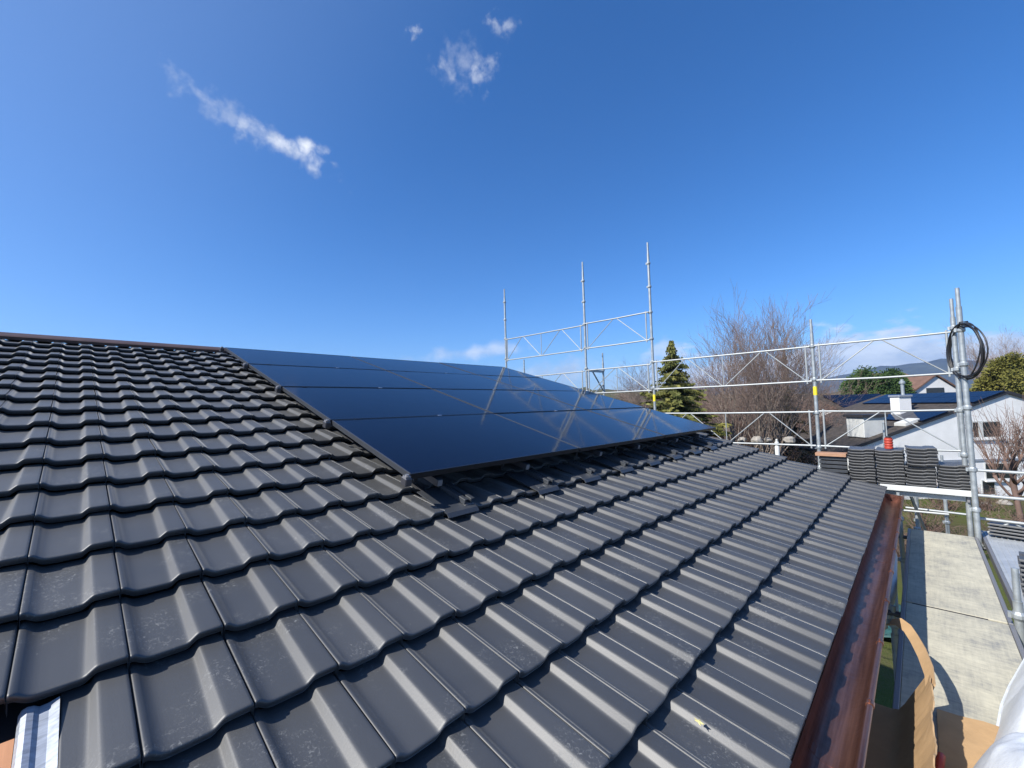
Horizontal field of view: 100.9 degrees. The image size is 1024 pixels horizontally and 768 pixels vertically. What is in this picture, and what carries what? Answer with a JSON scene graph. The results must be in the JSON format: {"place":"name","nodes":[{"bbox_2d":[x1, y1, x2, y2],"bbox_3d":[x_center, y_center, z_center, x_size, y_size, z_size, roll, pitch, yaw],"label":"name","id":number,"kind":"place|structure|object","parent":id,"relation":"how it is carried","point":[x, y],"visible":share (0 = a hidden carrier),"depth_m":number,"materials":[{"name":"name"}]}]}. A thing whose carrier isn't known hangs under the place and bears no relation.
{"place":"outdoors","nodes":[
{"label":"outdoors","id":0,"kind":"place"},
{"bbox_2d":[0,0,1023,390],"label":"sky","id":1,"kind":"structure","parent":0,"point":[355,178],"materials":[{"name":"blue"}]},
{"bbox_2d":[579,387,970,414],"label":"hillside","id":2,"kind":"structure","parent":0,"point":[607,394],"depth_m":256.82,"materials":[{"name":"green plant"}]},
{"bbox_2d":[819,456,847,460],"bbox_3d":[4.514,1.020,5.912,0.309,0.042,0.420,-5,-4,44],"label":"roofing slab","id":3,"kind":"object","parent":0,"point":[833,458],"depth_m":5.76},
{"bbox_2d":[815,451,847,456],"bbox_3d":[4.394,0.966,5.821,0.340,0.043,0.200,-5,-4,44],"label":"wooden plank","id":4,"kind":"object","parent":3,"relation":"on","point":[833,454],"visible":0.9,"depth_m":5.76,"materials":[{"name":"wood"}]},
{"bbox_2d":[697,358,989,394],"bbox_3d":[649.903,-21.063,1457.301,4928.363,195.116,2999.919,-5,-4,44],"label":"hill","id":5,"kind":"structure","parent":0,"point":[918,368],"depth_m":1880.78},
{"bbox_2d":[742,423,1023,707],"bbox_3d":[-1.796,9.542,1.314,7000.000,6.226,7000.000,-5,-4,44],"label":"ground","id":6,"kind":"structure","parent":0,"point":[884,690],"depth_m":16.03,"materials":[{"name":"green plant"}]},
{"bbox_2d":[0,332,904,767],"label":"tiled roof house","id":7,"kind":"structure","parent":6,"relation":"on","point":[214,556],"depth_m":1.82,"materials":[{"name":"tile"}]},
{"bbox_2d":[267,364,442,490],"bbox_3d":[-2.061,0.138,4.200,4.448,1.379,0.040,-5,-4,44],"label":"mounting rail","id":8,"kind":"object","parent":7,"relation":"attached to","point":[436,480],"visible":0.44,"depth_m":2.75,"materials":[{"name":"grey metal"}]},
{"bbox_2d":[225,347,383,369],"bbox_3d":[-2.820,-0.327,5.851,1.134,0.035,1.722,18,11,43],"label":"solar panel","id":9,"kind":"object","parent":8,"relation":"on","point":[255,356],"visible":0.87,"depth_m":5.72,"materials":[{"name":"blue glass"}]},
{"bbox_2d":[248,364,430,388],"bbox_3d":[-2.015,-0.071,5.065,1.134,0.037,1.722,17,11,43],"label":"solar panel","id":10,"kind":"object","parent":8,"relation":"attached to","point":[281,376],"visible":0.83,"depth_m":4.91,"materials":[{"name":"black glass"}]},
{"bbox_2d":[282,387,490,422],"bbox_3d":[-1.207,0.186,4.282,1.134,0.035,1.722,18,11,43],"label":"solar panel","id":11,"kind":"object","parent":8,"relation":"attached to","point":[329,403],"visible":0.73,"depth_m":4.11,"materials":[{"name":"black glass"}]},
{"bbox_2d":[336,367,529,473],"bbox_3d":[-1.492,0.155,4.791,4.448,1.379,0.040,-5,-4,44],"label":"mounting rail","id":12,"kind":"object","parent":7,"relation":"attached to","point":[523,465],"visible":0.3,"depth_m":3.26,"materials":[{"name":"grey metal"}]},
{"bbox_2d":[331,413,579,478],"bbox_3d":[-0.399,0.439,3.498,1.134,0.036,1.722,18,11,43],"label":"solar panel","id":13,"kind":"object","parent":12,"relation":"on","point":[419,447],"visible":0.88,"depth_m":3.26,"materials":[{"name":"black"}]},
{"bbox_2d":[417,482,478,518],"bbox_3d":[-0.403,0.727,2.674,0.332,0.146,0.245,-5,-4,44],"label":"roof hook plate","id":14,"kind":"object","parent":7,"relation":"on","point":[450,498],"visible":0.93,"depth_m":2.66,"materials":[{"name":"grey metal"}]},
{"bbox_2d":[507,468,559,494],"bbox_3d":[0.167,0.744,3.267,0.332,0.146,0.245,-5,-4,44],"label":"roof hook plate","id":15,"kind":"object","parent":7,"relation":"on","point":[531,477],"visible":0.85,"depth_m":3.26,"materials":[{"name":"grey metal"}]},
{"bbox_2d":[513,412,601,461],"bbox_3d":[-0.778,0.176,5.533,4.448,1.379,0.040,-5,-4,44],"label":"mounting rail","id":16,"kind":"object","parent":7,"relation":"attached to","point":[597,452],"visible":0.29,"depth_m":4.01,"materials":[{"name":"grey metal"}]},
{"bbox_2d":[352,356,475,374],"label":"solar panel","id":17,"kind":"object","parent":16,"relation":"attached to","point":[405,365],"visible":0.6,"depth_m":7.01,"materials":[{"name":"blue glass"}]},
{"bbox_2d":[387,370,522,389],"bbox_3d":[-0.806,-0.035,6.321,1.134,0.035,1.722,18,11,43],"label":"solar panel","id":18,"kind":"object","parent":16,"relation":"attached to","point":[449,381],"visible":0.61,"depth_m":6.21,"materials":[{"name":"blue glass"}]},
{"bbox_2d":[433,389,584,413],"bbox_3d":[0.001,0.222,5.537,1.134,0.037,1.722,18,11,43],"label":"solar panel","id":19,"kind":"object","parent":16,"relation":"attached to","point":[505,401],"visible":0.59,"depth_m":5.41,"materials":[{"name":"blue glass"}]},
{"bbox_2d":[496,410,664,451],"bbox_3d":[0.808,0.478,4.752,1.134,0.035,1.722,18,11,43],"label":"solar panel","id":20,"kind":"object","parent":16,"relation":"on","point":[584,430],"visible":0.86,"depth_m":4.59,"materials":[{"name":"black glass"}]},
{"bbox_2d":[554,460,600,482],"bbox_3d":[0.574,0.756,3.690,0.332,0.146,0.245,-5,-4,44],"label":"roof hook plate","id":21,"kind":"object","parent":7,"relation":"on","point":[576,468],"visible":1,"depth_m":3.68,"materials":[{"name":"grey metal"}]},
{"bbox_2d":[592,454,633,473],"bbox_3d":[0.981,0.769,4.113,0.332,0.146,0.245,-5,-4,44],"label":"roof hook plate","id":22,"kind":"object","parent":7,"relation":"on","point":[609,460],"visible":1,"depth_m":4.11,"materials":[{"name":"grey metal"}]},
{"bbox_2d":[536,377,713,438],"bbox_3d":[1.302,0.239,7.694,4.448,1.379,0.040,-5,-4,44],"label":"mounting rail","id":23,"kind":"object","parent":7,"relation":"attached to","point":[710,432],"visible":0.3,"depth_m":6.15,"materials":[{"name":"grey metal"}]},
{"bbox_2d":[439,362,540,377],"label":"solar panel","id":24,"kind":"object","parent":23,"relation":"on","point":[487,370],"visible":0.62,"depth_m":8.27,"materials":[{"name":"blue glass"}]},
{"bbox_2d":[480,375,585,390],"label":"solar panel","id":25,"kind":"object","parent":23,"relation":"attached to","point":[527,383],"visible":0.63,"depth_m":7.49,"materials":[{"name":"blue glass"}]},
{"bbox_2d":[526,390,644,409],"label":"solar panel","id":26,"kind":"object","parent":23,"relation":"attached to","point":[587,400],"visible":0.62,"depth_m":6.68,"materials":[{"name":"blue glass"}]},
{"bbox_2d":[588,408,715,437],"bbox_3d":[2.014,0.514,6.006,1.134,0.037,1.722,17,11,43],"label":"solar panel","id":27,"kind":"object","parent":23,"relation":"on","point":[665,424],"visible":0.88,"depth_m":5.87,"materials":[{"name":"blue glass"}]},
{"bbox_2d":[622,448,660,465],"bbox_3d":[1.389,0.781,4.536,0.332,0.146,0.245,-5,-4,44],"label":"roof hook plate","id":28,"kind":"object","parent":7,"relation":"on","point":[640,455],"visible":1,"depth_m":4.53,"materials":[{"name":"metal"}]},
{"bbox_2d":[647,444,682,459],"bbox_3d":[1.796,0.793,4.959,0.332,0.146,0.245,-5,-4,44],"label":"roof hook plate","id":29,"kind":"object","parent":7,"relation":"on","point":[662,449],"visible":1,"depth_m":4.96,"materials":[{"name":"metal"}]},
{"bbox_2d":[669,441,701,454],"bbox_3d":[2.203,0.805,5.382,0.332,0.146,0.245,-5,-4,44],"label":"roof hook plate","id":30,"kind":"object","parent":7,"relation":"on","point":[684,446],"visible":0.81,"depth_m":5.38,"materials":[{"name":"black metal"}]},
{"bbox_2d":[686,437,717,449],"bbox_3d":[2.610,0.817,5.805,0.332,0.146,0.245,-5,-4,44],"label":"roof hook plate","id":31,"kind":"object","parent":7,"relation":"on","point":[701,442],"visible":1,"depth_m":5.80,"materials":[{"name":"metal"}]},
{"bbox_2d":[503,289,506,367],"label":"scaffold post","id":32,"kind":"object","parent":6,"relation":"on","point":[504,320],"visible":0.34,"depth_m":10.91,"materials":[{"name":"metal"}]},
{"bbox_2d":[581,262,587,390],"bbox_3d":[1.671,2.080,9.048,0.088,9.540,0.074,-5,-4,44],"label":"scaffold post","id":33,"kind":"object","parent":6,"relation":"on","point":[584,325],"visible":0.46,"depth_m":9.20,"materials":[{"name":"metal"}]},
{"bbox_2d":[505,325,583,361],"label":"guard rail","id":34,"kind":"object","parent":33,"relation":"attached to","point":[520,337],"visible":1,"depth_m":9.93,"materials":[{"name":"metal"}]},
{"bbox_2d":[585,311,649,349],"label":"guard rail","id":35,"kind":"object","parent":33,"relation":"attached to","point":[611,319],"visible":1,"depth_m":8.58,"materials":[{"name":"metal"}]},
{"bbox_2d":[646,242,655,409],"bbox_3d":[2.766,1.999,7.997,0.088,9.530,0.074,-5,-4,44],"label":"scaffold post","id":36,"kind":"object","parent":6,"relation":"on","point":[651,338],"visible":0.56,"depth_m":8.14,"materials":[{"name":"metal"}]},
{"bbox_2d":[586,363,651,393],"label":"guard rail","id":37,"kind":"object","parent":36,"relation":"attached to","point":[647,364],"visible":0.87,"depth_m":8.54,"materials":[{"name":"metal"}]},
{"bbox_2d":[653,345,811,390],"bbox_3d":[3.599,-0.226,7.210,2.470,0.590,0.027,-5,-4,44],"label":"guard rail","id":38,"kind":"object","parent":36,"relation":"attached to","point":[759,352],"visible":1,"depth_m":7.04,"materials":[{"name":"metal"}]},
{"bbox_2d":[609,362,707,408],"bbox_3d":[11.575,3.021,35.797,8.390,10.348,10.947,-1,-3,-14],"label":"bare tree","id":39,"kind":"object","parent":6,"relation":"on","point":[626,395],"visible":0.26,"depth_m":35.14,"materials":[{"name":"brown plant"}]},
{"bbox_2d":[640,340,731,437],"bbox_3d":[7.863,2.847,21.859,12.532,10.143,12.007,-5,-4,44],"label":"spruce tree","id":40,"kind":"object","parent":6,"relation":"on","point":[676,401],"visible":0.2,"depth_m":20.98,"materials":[{"name":"green plant"}]},
{"bbox_2d":[658,373,792,447],"bbox_3d":[14.633,3.329,30.401,9.303,8.916,9.245,-5,-4,44],"label":"bare tree","id":41,"kind":"object","parent":6,"relation":"on","point":[730,419],"visible":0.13,"depth_m":29.12,"materials":[{"name":"brown plant"}]},
{"bbox_2d":[734,431,817,463],"bbox_3d":[17.322,5.165,28.427,5.527,4.848,5.625,-3,-3,20],"label":"bare shrub","id":42,"kind":"object","parent":6,"relation":"on","point":[794,453],"visible":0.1,"depth_m":27.48,"materials":[{"name":"brown plant"}]},
{"bbox_2d":[680,282,888,455],"bbox_3d":[14.239,1.102,23.287,9.689,12.625,10.199,-1,-3,-2],"label":"bare tree","id":43,"kind":"object","parent":6,"relation":"on","point":[750,373],"visible":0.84,"depth_m":22.63,"materials":[{"name":"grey plant"}]},
{"bbox_2d":[766,351,817,465],"bbox_3d":[18.874,2.604,28.897,4.319,10.027,4.008,-5,-4,44],"label":"tree","id":44,"kind":"object","parent":6,"relation":"on","point":[789,451],"visible":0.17,"depth_m":28.46,"materials":[{"name":"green plant"}]},
{"bbox_2d":[738,389,857,446],"bbox_3d":[22.495,3.707,34.106,8.426,8.127,8.479,-1,-3,-4],"label":"bare tree","id":45,"kind":"object","parent":6,"relation":"on","point":[827,421],"visible":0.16,"depth_m":32.95,"materials":[{"name":"brown plant"}]},
{"bbox_2d":[808,319,821,468],"bbox_3d":[4.614,2.817,6.195,0.088,7.600,0.074,-5,-4,44],"label":"scaffold post","id":46,"kind":"object","parent":6,"relation":"on","point":[816,413],"visible":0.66,"depth_m":6.32,"materials":[{"name":"metal"}]},
{"bbox_2d":[667,410,815,447],"bbox_3d":[3.625,0.743,7.157,2.470,0.570,0.027,-5,-4,44],"label":"guard rail","id":47,"kind":"object","parent":46,"relation":"attached to","point":[810,429],"visible":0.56,"depth_m":6.78,"materials":[{"name":"metal"}]},
{"bbox_2d":[814,330,952,382],"bbox_3d":[5.048,-0.351,5.819,1.435,0.590,0.027,-5,-4,44],"label":"guard rail","id":48,"kind":"object","parent":46,"relation":"attached to","point":[949,372],"visible":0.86,"depth_m":5.78,"materials":[{"name":"metal"}]},
{"bbox_2d":[819,407,960,452],"bbox_3d":[5.090,0.621,5.750,1.480,0.580,0.027,-5,-4,44],"label":"guard rail","id":49,"kind":"object","parent":46,"relation":"attached to","point":[825,445],"visible":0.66,"depth_m":5.75,"materials":[{"name":"metal"}]},
{"bbox_2d":[838,365,916,394],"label":"pine tree","id":50,"kind":"object","parent":6,"relation":"on","point":[892,386],"visible":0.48,"depth_m":44.72,"materials":[{"name":"green plant"}]},
{"bbox_2d":[823,375,955,409],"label":"gable house","id":51,"kind":"structure","parent":6,"relation":"on","point":[931,384],"depth_m":46.05,"materials":[{"name":"white paint"}]},
{"bbox_2d":[886,605,898,681],"bbox_3d":[3.087,4.129,3.239,0.088,4.740,0.074,-5,-4,44],"label":"scaffold post","id":52,"kind":"object","parent":6,"relation":"on","point":[894,637],"visible":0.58,"depth_m":3.34,"materials":[{"name":"metal"}]},
{"bbox_2d":[887,609,899,617],"bbox_3d":[3.736,1.767,2.683,2.040,0.043,0.043,-5,-4,44],"label":"deck transom","id":53,"kind":"object","parent":52,"relation":"on","point":[895,614],"depth_m":3.34,"materials":[{"name":"grey metal"}]},
{"bbox_2d":[902,528,1013,624],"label":"scaffold deck","id":54,"kind":"structure","parent":53,"relation":"on","point":[953,573],"depth_m":3.72,"materials":[{"name":"grey wood"}]},
{"bbox_2d":[762,379,1023,499],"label":"white gable house","id":55,"kind":"structure","parent":6,"relation":"on","point":[943,425],"depth_m":26.48,"materials":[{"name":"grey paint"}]},
{"bbox_2d":[981,479,995,494],"bbox_3d":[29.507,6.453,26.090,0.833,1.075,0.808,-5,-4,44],"label":"window","id":56,"kind":"structure","parent":55,"relation":"in","point":[985,485],"depth_m":26.18,"materials":[{"name":"grey glass"}]},
{"bbox_2d":[972,420,1006,439],"bbox_3d":[29.602,2.884,26.300,2.032,1.176,0.156,-2,-3,0],"label":"window","id":57,"kind":"structure","parent":55,"relation":"in","point":[985,425],"depth_m":26.36,"materials":[{"name":"grey glass"}]},
{"bbox_2d":[984,462,1009,481],"bbox_3d":[30.189,5.444,26.160,1.898,1.163,0.156,-2,-3,0],"label":"window","id":58,"kind":"structure","parent":55,"relation":"in","point":[988,476],"depth_m":26.21,"materials":[{"name":"grey glass"}]},
{"bbox_2d":[896,492,904,586],"bbox_3d":[4.835,3.943,5.088,0.088,5.220,0.074,-5,-4,44],"label":"scaffold post","id":59,"kind":"object","parent":6,"relation":"on","point":[901,558],"visible":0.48,"depth_m":5.18,"materials":[{"name":"metal"}]},
{"bbox_2d":[902,497,962,531],"bbox_3d":[19.308,6.072,19.529,2.891,1.899,3.064,-5,-4,44],"label":"bare shrub","id":60,"kind":"object","parent":6,"relation":"on","point":[925,521],"visible":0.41,"depth_m":19.52,"materials":[{"name":"brown plant"}]},
{"bbox_2d":[940,455,950,533],"bbox_3d":[6.896,3.854,6.577,0.088,5.450,0.074,-5,-4,44],"label":"scaffold post","id":61,"kind":"object","parent":6,"relation":"on","point":[946,522],"visible":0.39,"depth_m":6.66,"materials":[{"name":"metal"}]},
{"bbox_2d":[920,480,977,510],"bbox_3d":[24.003,6.166,23.558,3.064,1.899,2.891,-3,-4,27],"label":"bare shrub","id":62,"kind":"object","parent":6,"relation":"on","point":[949,505],"visible":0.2,"depth_m":23.53,"materials":[{"name":"brown plant"}]},
{"bbox_2d":[947,298,973,536],"bbox_3d":[5.302,2.753,4.812,0.088,7.540,0.074,-5,-4,44],"label":"scaffold post","id":63,"kind":"object","parent":6,"relation":"on","point":[963,454],"visible":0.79,"depth_m":4.93,"materials":[{"name":"metal"}]},
{"bbox_2d":[877,484,969,502],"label":"scaffold deck","id":64,"kind":"structure","parent":63,"relation":"attached to","point":[935,496],"depth_m":5.08,"materials":[{"name":"metal"}]},
{"bbox_2d":[954,288,983,548],"bbox_3d":[5.267,2.699,4.708,0.094,7.640,0.080,-5,-4,44],"label":"scaffold post","id":65,"kind":"object","parent":6,"relation":"on","point":[967,408],"visible":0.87,"depth_m":4.82,"materials":[{"name":"metal"}]},
{"bbox_2d":[880,484,970,496],"bbox_3d":[4.942,1.273,5.077,0.793,0.067,0.030,-5,-4,44],"label":"toe board","id":66,"kind":"object","parent":65,"relation":"attached to","point":[964,493],"visible":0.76,"depth_m":5.03,"materials":[{"name":"white wood"}]},
{"bbox_2d":[946,321,988,379],"bbox_3d":[5.179,-0.381,4.813,0.109,0.668,0.664,-3,-3,20],"label":"cable coil","id":67,"kind":"object","parent":65,"relation":"hanging from","point":[982,352],"visible":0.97,"depth_m":4.69,"materials":[{"name":"black"}]},
{"bbox_2d":[939,323,1023,389],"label":"bare tree","id":68,"kind":"object","parent":6,"relation":"on","point":[975,355],"visible":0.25,"depth_m":57.97,"materials":[{"name":"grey plant"}]},
{"bbox_2d":[950,398,1023,521],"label":"pollard tree","id":69,"kind":"object","parent":6,"relation":"on","point":[1013,482],"visible":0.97,"depth_m":19.33,"materials":[{"name":"brown plant"}]},
{"bbox_2d":[971,486,1010,510],"bbox_3d":[26.038,6.270,23.201,2.313,1.519,2.451,-1,-3,-13],"label":"bare shrub","id":70,"kind":"object","parent":6,"relation":"on","point":[982,506],"visible":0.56,"depth_m":22.97,"materials":[{"name":"brown plant"}]},
{"bbox_2d":[962,504,1023,530],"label":"bare shrub","id":71,"kind":"object","parent":6,"relation":"on","point":[1011,515],"visible":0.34,"depth_m":18.47,"materials":[{"name":"brown plant"}]},
{"bbox_2d":[969,351,1023,394],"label":"golden conifer","id":72,"kind":"object","parent":6,"relation":"on","point":[1006,372],"visible":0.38,"depth_m":37.92,"materials":[{"name":"green plant"}]},
{"bbox_2d":[1007,567,1023,646],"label":"scaffold post","id":73,"kind":"object","parent":6,"relation":"on","point":[1016,613],"visible":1,"depth_m":2.89,"materials":[{"name":"metal"}]},
{"bbox_2d":[892,601,1023,757],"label":"scaffold deck","id":74,"kind":"structure","parent":73,"relation":"attached to","point":[976,662],"depth_m":2.54,"materials":[{"name":"grey wood"}]},
{"bbox_2d":[865,618,998,767],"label":"cardboard box","id":75,"kind":"object","parent":74,"relation":"on","point":[903,736],"visible":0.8,"depth_m":1.94,"materials":[{"name":"brown cardboard"}]},
{"bbox_2d":[935,752,945,767],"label":"red tip","id":76,"kind":"object","parent":74,"relation":"on","point":[940,759],"visible":0.95,"depth_m":1.79,"materials":[{"name":"red plastic"}]},
{"bbox_2d":[973,659,1023,767],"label":"plastic sheet","id":77,"kind":"object","parent":74,"relation":"on","point":[1005,749],"visible":1,"depth_m":1.80,"materials":[{"name":"grey plastic"}]},
{"label":"roof tile","id":78,"kind":"object","parent":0,"visible":0},
{"bbox_2d":[907,483,936,487],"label":"roof tile","id":79,"kind":"object","parent":78,"relation":"on","point":[927,485],"visible":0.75,"depth_m":5.11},
{"bbox_2d":[906,480,936,485],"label":"roof tile","id":80,"kind":"object","parent":79,"relation":"on","point":[921,483],"visible":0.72,"depth_m":5.12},
{"bbox_2d":[905,475,935,481],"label":"roof tile","id":81,"kind":"object","parent":80,"relation":"on","point":[919,480],"visible":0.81,"depth_m":5.12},
{"bbox_2d":[907,473,937,479],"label":"roof tile","id":82,"kind":"object","parent":81,"relation":"on","point":[922,477],"visible":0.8,"depth_m":5.11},
{"bbox_2d":[905,470,934,475],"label":"roof tile","id":83,"kind":"object","parent":82,"relation":"on","point":[920,474],"visible":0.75,"depth_m":5.13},
{"bbox_2d":[906,468,936,472],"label":"roof tile","id":84,"kind":"object","parent":83,"relation":"on","point":[922,471],"visible":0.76,"depth_m":5.12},
{"bbox_2d":[905,462,934,469],"bbox_3d":[5.083,1.027,5.268,0.404,0.050,0.265,1,-4,-45],"label":"roof tile","id":85,"kind":"object","parent":84,"relation":"on","point":[917,468],"visible":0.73,"depth_m":5.14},
{"bbox_2d":[906,459,937,466],"bbox_3d":[5.065,0.983,5.233,0.265,0.051,0.404,-4,-3,42],"label":"roof tile","id":86,"kind":"object","parent":85,"relation":"on","point":[923,465],"visible":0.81,"depth_m":5.09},
{"bbox_2d":[906,456,938,464],"bbox_3d":[5.068,0.947,5.232,0.265,0.051,0.404,-4,-4,41],"label":"roof tile","id":87,"kind":"object","parent":86,"relation":"on","point":[921,462],"visible":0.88,"depth_m":5.08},
{"bbox_2d":[906,454,938,460],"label":"roof tile","id":88,"kind":"object","parent":87,"relation":"on","point":[924,459],"visible":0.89,"depth_m":5.09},
{"bbox_2d":[905,451,937,457],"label":"roof tile","id":89,"kind":"object","parent":88,"relation":"on","point":[921,455],"visible":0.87,"depth_m":5.10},
{"bbox_2d":[905,448,937,453],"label":"roof tile","id":90,"kind":"object","parent":89,"relation":"on","point":[922,452],"visible":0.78,"depth_m":5.10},
{"bbox_2d":[905,445,936,450],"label":"roof tile","id":91,"kind":"object","parent":90,"relation":"on","point":[921,448],"visible":1,"depth_m":5.13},
{"label":"roof tile","id":92,"kind":"object","parent":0,"visible":0},
{"bbox_2d":[938,483,970,490],"bbox_3d":[5.294,1.230,5.060,0.265,0.050,0.404,-5,-5,43],"label":"roof tile","id":93,"kind":"object","parent":92,"relation":"on","point":[955,488],"visible":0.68,"depth_m":4.92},
{"bbox_2d":[939,483,970,487],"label":"roof tile","id":94,"kind":"object","parent":93,"relation":"on","point":[956,485],"visible":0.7,"depth_m":4.92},
{"bbox_2d":[937,477,969,484],"bbox_3d":[5.284,1.157,5.071,0.404,0.050,0.265,1,-5,-45],"label":"roof tile","id":95,"kind":"object","parent":94,"relation":"on","point":[953,482],"visible":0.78,"depth_m":4.94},
{"bbox_2d":[936,473,969,480],"bbox_3d":[5.289,1.121,5.075,0.265,0.050,0.404,-5,-4,42],"label":"roof tile","id":96,"kind":"object","parent":95,"relation":"on","point":[952,479],"visible":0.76,"depth_m":4.94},
{"bbox_2d":[937,470,969,477],"bbox_3d":[5.292,1.084,5.073,0.265,0.051,0.404,-4,-4,43],"label":"roof tile","id":97,"kind":"object","parent":96,"relation":"on","point":[954,476],"visible":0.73,"depth_m":4.93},
{"bbox_2d":[938,470,968,474],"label":"roof tile","id":98,"kind":"object","parent":97,"relation":"on","point":[954,473],"visible":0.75,"depth_m":4.93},
{"bbox_2d":[936,467,968,471],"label":"roof tile","id":99,"kind":"object","parent":98,"relation":"on","point":[951,469],"visible":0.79,"depth_m":4.94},
{"bbox_2d":[937,461,968,468],"bbox_3d":[5.282,0.975,5.080,0.265,0.050,0.404,-5,-4,43],"label":"roof tile","id":100,"kind":"object","parent":99,"relation":"on","point":[954,465],"visible":0.84,"depth_m":4.99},
{"bbox_3d":[5.497,1.820,4.513,2.040,0.043,0.043,-5,-4,44],"label":"deck transom","id":101,"kind":"object","parent":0,"visible":0},
{"bbox_2d":[981,530,1023,609],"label":"scaffold deck","id":102,"kind":"structure","parent":101,"relation":"on","point":[1002,552],"depth_m":4.23,"materials":[{"name":"metal"}]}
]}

